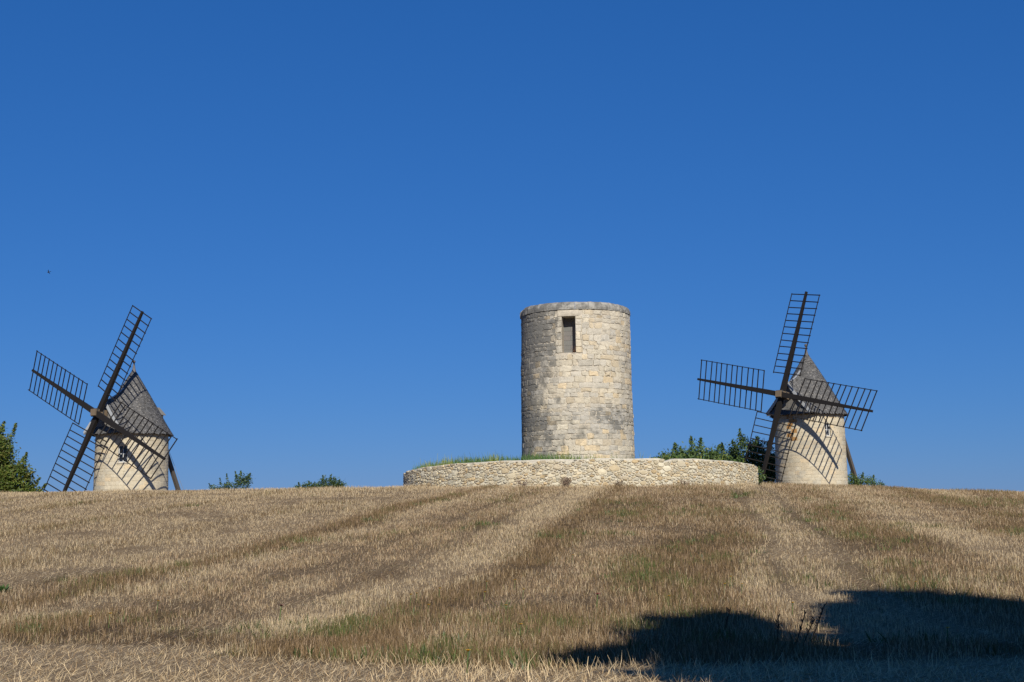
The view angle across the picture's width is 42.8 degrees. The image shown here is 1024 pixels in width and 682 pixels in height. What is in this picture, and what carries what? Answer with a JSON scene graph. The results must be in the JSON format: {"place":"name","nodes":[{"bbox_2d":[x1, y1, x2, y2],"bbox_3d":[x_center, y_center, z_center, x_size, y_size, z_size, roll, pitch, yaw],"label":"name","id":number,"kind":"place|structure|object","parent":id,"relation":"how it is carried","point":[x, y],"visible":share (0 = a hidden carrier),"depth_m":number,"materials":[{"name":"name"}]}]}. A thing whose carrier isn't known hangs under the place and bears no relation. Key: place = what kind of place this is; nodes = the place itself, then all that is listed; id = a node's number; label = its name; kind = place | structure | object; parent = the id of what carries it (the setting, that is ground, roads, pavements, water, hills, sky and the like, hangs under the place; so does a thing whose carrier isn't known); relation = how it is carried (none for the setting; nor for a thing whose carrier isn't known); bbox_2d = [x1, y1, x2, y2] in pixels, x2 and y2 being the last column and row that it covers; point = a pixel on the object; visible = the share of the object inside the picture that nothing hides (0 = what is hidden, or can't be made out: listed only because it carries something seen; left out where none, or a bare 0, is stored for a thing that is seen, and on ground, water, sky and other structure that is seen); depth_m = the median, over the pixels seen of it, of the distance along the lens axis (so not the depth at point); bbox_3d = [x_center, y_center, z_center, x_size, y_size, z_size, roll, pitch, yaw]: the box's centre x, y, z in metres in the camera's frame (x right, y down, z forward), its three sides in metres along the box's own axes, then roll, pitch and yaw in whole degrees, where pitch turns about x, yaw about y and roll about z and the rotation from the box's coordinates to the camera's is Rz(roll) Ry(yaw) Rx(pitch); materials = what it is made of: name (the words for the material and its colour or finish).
{"place":"outdoors","nodes":[
{"label":"outdoors","id":0,"kind":"place"},
{"bbox_2d":[0,481,1023,681],"bbox_3d":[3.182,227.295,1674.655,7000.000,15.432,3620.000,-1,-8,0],"label":"field","id":1,"kind":"structure","parent":0,"point":[622,541],"depth_m":23.20,"materials":[{"name":"beige plant"}]},
{"bbox_2d":[0,584,10,591],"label":"weed plant","id":2,"kind":"object","parent":1,"relation":"on","point":[3,587],"visible":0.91,"depth_m":22.09,"materials":[{"name":"green plant"}]},
{"bbox_2d":[0,421,47,492],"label":"broadleaf tree","id":3,"kind":"object","parent":1,"relation":"on","point":[10,479],"visible":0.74,"depth_m":108.68,"materials":[{"name":"green plant"}]},
{"bbox_2d":[28,305,182,491],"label":"windmill","id":4,"kind":"object","parent":1,"relation":"on","point":[128,429],"visible":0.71,"depth_m":99.76,"materials":[{"name":"stone"}]},
{"bbox_2d":[118,445,127,461],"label":"window","id":5,"kind":"structure","parent":4,"relation":"in","point":[125,449],"depth_m":99.54,"materials":[{"name":"paint"}]},
{"bbox_2d":[208,470,255,489],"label":"bush","id":6,"kind":"object","parent":1,"relation":"on","point":[243,480],"visible":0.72,"depth_m":119.28,"materials":[{"name":"green plant"}]},
{"bbox_2d":[294,474,347,488],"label":"bush","id":7,"kind":"object","parent":1,"relation":"on","point":[333,483],"visible":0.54,"depth_m":119.19,"materials":[{"name":"green plant"}]},
{"bbox_2d":[466,649,470,672],"bbox_3d":[-0.350,2.537,10.336,0.059,0.189,0.047,-7,-10,40],"label":"yellow flower","id":8,"kind":"object","parent":1,"relation":"on","point":[467,659],"visible":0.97,"depth_m":10.35,"materials":[{"name":"green plant"}]},
{"bbox_2d":[4,647,966,681],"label":"tall straw","id":9,"kind":"object","parent":1,"relation":"on","point":[747,668],"visible":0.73,"depth_m":9.96,"materials":[{"name":"beige plant"}]},
{"bbox_2d":[0,638,1023,681],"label":"loose straw","id":10,"kind":"object","parent":1,"relation":"on","point":[640,673],"visible":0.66,"depth_m":10.23,"materials":[{"name":"beige plant"}]},
{"bbox_2d":[17,491,1023,670],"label":"field weeds","id":11,"kind":"object","parent":1,"relation":"on","point":[564,660],"visible":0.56,"depth_m":16.28,"materials":[{"name":"green plant"}]},
{"bbox_2d":[560,475,571,485],"bbox_3d":[2.580,6.739,62.652,0.625,0.599,0.531,-5,-9,29],"label":"dry shrub","id":12,"kind":"object","parent":1,"relation":"on","point":[566,482],"visible":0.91,"depth_m":62.60,"materials":[{"name":"brown plant"}]},
{"bbox_2d":[403,458,758,486],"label":"retaining wall","id":13,"kind":"structure","parent":1,"relation":"on","point":[635,472],"depth_m":64.00,"materials":[{"name":"stone"}]},
{"bbox_2d":[651,436,766,484],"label":"bush","id":14,"kind":"object","parent":1,"relation":"on","point":[693,452],"visible":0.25,"depth_m":95.42,"materials":[{"name":"green plant"}]},
{"bbox_2d":[709,428,775,484],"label":"bushy tree","id":15,"kind":"object","parent":1,"relation":"on","point":[743,443],"visible":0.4,"depth_m":112.07,"materials":[{"name":"green plant"}]},
{"bbox_2d":[776,614,780,639],"bbox_3d":[2.702,2.923,13.247,0.075,0.303,0.032,2,-8,-20],"label":"dry stalk","id":16,"kind":"object","parent":1,"relation":"on","point":[778,627],"visible":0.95,"depth_m":13.25,"materials":[{"name":"brown plant"}]},
{"bbox_2d":[697,291,877,485],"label":"windmill","id":17,"kind":"object","parent":1,"relation":"on","point":[806,412],"visible":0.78,"depth_m":103.62,"materials":[{"name":"stone"}]},
{"bbox_2d":[825,423,829,435],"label":"window","id":18,"kind":"structure","parent":17,"relation":"in","point":[827,433],"depth_m":103.55,"materials":[{"name":"paint"}]},
{"bbox_2d":[797,609,805,641],"bbox_3d":[2.811,2.801,12.714,0.130,0.374,0.052,1,-8,-16],"label":"dry stalk","id":19,"kind":"object","parent":1,"relation":"on","point":[801,624],"visible":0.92,"depth_m":12.72,"materials":[{"name":"brown plant"}]},
{"bbox_2d":[803,616,814,645],"bbox_3d":[2.841,2.804,12.540,0.129,0.311,0.087,4,-9,-33],"label":"dry stalk","id":20,"kind":"object","parent":1,"relation":"on","point":[813,619],"visible":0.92,"depth_m":12.54,"materials":[{"name":"brown plant"}]},
{"bbox_2d":[812,603,826,637],"bbox_3d":[3.099,2.857,13.206,0.191,0.410,0.075,-1,-8,0],"label":"dry stalk","id":21,"kind":"object","parent":1,"relation":"on","point":[816,625],"visible":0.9,"depth_m":13.20,"materials":[{"name":"brown plant"}]},
{"bbox_2d":[848,471,883,485],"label":"bush","id":22,"kind":"object","parent":1,"relation":"on","point":[857,481],"visible":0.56,"depth_m":108.23,"materials":[{"name":"green plant"}]},
{"bbox_2d":[0,0,1023,491],"label":"sky","id":23,"kind":"structure","parent":0,"point":[334,223],"materials":[{"name":"blue"}]},
{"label":"terrace ground","id":24,"kind":"structure","parent":0,"visible":0},
{"bbox_2d":[520,302,634,459],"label":"ruined tower","id":25,"kind":"structure","parent":24,"relation":"on","point":[578,400],"depth_m":70.95,"materials":[{"name":"stone"}]},
{"bbox_2d":[413,446,743,469],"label":"terrace grass","id":26,"kind":"structure","parent":24,"relation":"on","point":[485,459],"depth_m":65.66,"materials":[{"name":"green plant"}]}
]}

